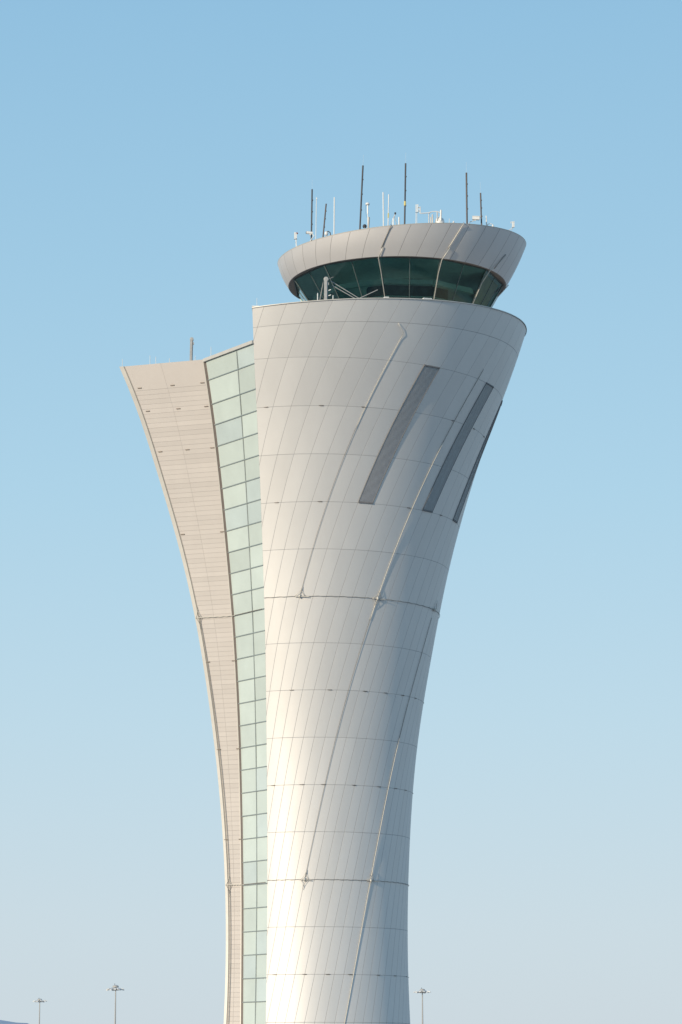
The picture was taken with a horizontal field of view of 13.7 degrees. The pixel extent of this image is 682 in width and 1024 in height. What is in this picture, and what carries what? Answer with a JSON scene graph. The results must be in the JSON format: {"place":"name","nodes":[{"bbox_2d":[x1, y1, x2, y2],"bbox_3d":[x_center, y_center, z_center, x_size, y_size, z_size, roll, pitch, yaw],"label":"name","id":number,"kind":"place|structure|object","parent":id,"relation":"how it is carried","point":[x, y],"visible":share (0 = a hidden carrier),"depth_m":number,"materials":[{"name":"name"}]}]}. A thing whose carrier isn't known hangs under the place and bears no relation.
{"place":"outdoors","nodes":[
{"label":"outdoors","id":0,"kind":"place"},
{"bbox_2d":[0,1020,27,1023],"bbox_3d":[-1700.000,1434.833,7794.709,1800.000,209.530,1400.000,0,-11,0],"label":"hills","id":1,"kind":"structure","parent":0,"point":[4,1022],"depth_m":7779.00,"materials":[{"name":"blue"}]},
{"bbox_2d":[0,0,681,1023],"label":"sky","id":2,"kind":"structure","parent":0,"point":[160,160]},
{"label":"ground","id":3,"kind":"structure","parent":0,"visible":0},
{"bbox_2d":[33,999,46,1023],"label":"mast light","id":4,"kind":"object","parent":3,"relation":"on","point":[39,1000],"visible":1,"depth_m":1083.47,"materials":[{"name":"white paint"}]},
{"bbox_2d":[106,985,123,1023],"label":"mast light","id":5,"kind":"object","parent":3,"relation":"on","point":[115,988],"visible":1,"depth_m":916.25,"materials":[{"name":"white paint"}]},
{"bbox_2d":[120,222,526,1023],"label":"control tower","id":6,"kind":"structure","parent":3,"relation":"on","point":[316,458],"depth_m":218.97,"materials":[{"name":"metal"}]},
{"bbox_2d":[190,337,193,360],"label":"davit post","id":7,"kind":"object","parent":6,"relation":"on","point":[191,347],"visible":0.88,"depth_m":226.21,"materials":[{"name":"white metal"}]},
{"bbox_2d":[294,232,297,245],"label":"obstruction light","id":8,"kind":"object","parent":6,"relation":"on","point":[295,235],"visible":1,"depth_m":232.61,"materials":[{"name":"white paint"}]},
{"bbox_2d":[293,280,306,300],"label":"cab window","id":9,"kind":"structure","parent":6,"relation":"in","point":[300,295],"depth_m":237.33,"materials":[{"name":"clear glass"}]},
{"bbox_2d":[293,265,323,300],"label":"cab window","id":10,"kind":"structure","parent":6,"relation":"in","point":[322,265],"depth_m":233.45,"materials":[{"name":"grey glass"}]},
{"bbox_2d":[311,189,312,240],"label":"mast antenna","id":11,"kind":"object","parent":6,"relation":"on","point":[311,209],"visible":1,"depth_m":231.72,"materials":[{"name":"black metal"}]},
{"bbox_2d":[322,204,326,236],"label":"mast antenna","id":12,"kind":"object","parent":6,"relation":"on","point":[324,219],"visible":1,"depth_m":230.61,"materials":[{"name":"white metal"}]},
{"bbox_2d":[333,197,334,234],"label":"whip antenna","id":13,"kind":"object","parent":6,"relation":"on","point":[334,216],"visible":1,"depth_m":229.96,"materials":[{"name":"white paint"}]},
{"bbox_2d":[319,277,376,299],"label":"davit post","id":14,"kind":"object","parent":6,"relation":"on","point":[326,284],"visible":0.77,"depth_m":221.55,"materials":[{"name":"white metal"}]},
{"bbox_2d":[324,257,377,298],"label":"cab window","id":15,"kind":"structure","parent":6,"relation":"in","point":[376,257],"depth_m":230.36,"materials":[{"name":"grey glass"}]},
{"bbox_2d":[359,155,363,228],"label":"mast antenna","id":16,"kind":"object","parent":6,"relation":"on","point":[362,179],"visible":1,"depth_m":229.19,"materials":[{"name":"black metal"}]},
{"bbox_2d":[382,192,383,225],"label":"whip antenna","id":17,"kind":"object","parent":6,"relation":"on","point":[383,208],"visible":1,"depth_m":228.49,"materials":[{"name":"white paint"}]},
{"bbox_2d":[388,194,388,225],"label":"whip antenna","id":18,"kind":"object","parent":6,"relation":"on","point":[388,209],"visible":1,"depth_m":228.42,"materials":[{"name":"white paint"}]},
{"bbox_2d":[404,163,406,223],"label":"mast antenna","id":19,"kind":"object","parent":6,"relation":"on","point":[405,196],"visible":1,"depth_m":228.53,"materials":[{"name":"black metal"}]},
{"bbox_2d":[379,257,434,297],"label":"cab window","id":20,"kind":"structure","parent":6,"relation":"in","point":[379,257],"depth_m":228.91,"materials":[{"name":"grey glass"}]},
{"bbox_2d":[416,204,441,222],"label":"weather station","id":21,"kind":"object","parent":6,"relation":"on","point":[417,207],"visible":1,"depth_m":228.34,"materials":[{"name":"white paint"}]},
{"bbox_2d":[435,216,443,222],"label":"domed cover","id":22,"kind":"object","parent":6,"relation":"on","point":[439,221],"visible":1,"depth_m":228.33,"materials":[{"name":"white paint"}]},
{"bbox_2d":[433,259,486,300],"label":"cab window","id":23,"kind":"structure","parent":6,"relation":"in","point":[439,259],"depth_m":230.36,"materials":[{"name":"grey glass"}]},
{"bbox_2d":[466,172,467,223],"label":"mast antenna","id":24,"kind":"object","parent":6,"relation":"on","point":[466,201],"visible":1,"depth_m":229.87,"materials":[{"name":"black metal"}]},
{"bbox_2d":[469,216,480,223],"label":"surveillance camera","id":25,"kind":"object","parent":6,"relation":"on","point":[475,218],"visible":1,"depth_m":229.95,"materials":[{"name":"white paint"}]},
{"bbox_2d":[480,190,481,224],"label":"mast antenna","id":26,"kind":"object","parent":6,"relation":"on","point":[480,207],"visible":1,"depth_m":230.60,"materials":[{"name":"black metal"}]},
{"bbox_2d":[471,270,503,304],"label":"cab window","id":27,"kind":"structure","parent":6,"relation":"in","point":[485,270],"depth_m":232.51,"materials":[{"name":"grey glass"}]},
{"bbox_2d":[487,285,502,306],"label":"cab window","id":28,"kind":"structure","parent":6,"relation":"in","point":[494,296],"depth_m":237.50,"materials":[{"name":"clear glass"}]},
{"bbox_2d":[413,988,430,1023],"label":"mast light","id":29,"kind":"object","parent":3,"relation":"on","point":[421,990],"visible":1,"depth_m":936.10,"materials":[{"name":"white paint"}]},
{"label":"post antenna","id":30,"kind":"object","parent":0,"visible":0},
{"bbox_2d":[365,202,369,226],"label":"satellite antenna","id":31,"kind":"object","parent":30,"relation":"on","point":[367,204],"visible":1,"depth_m":228.76,"materials":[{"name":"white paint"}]}
]}

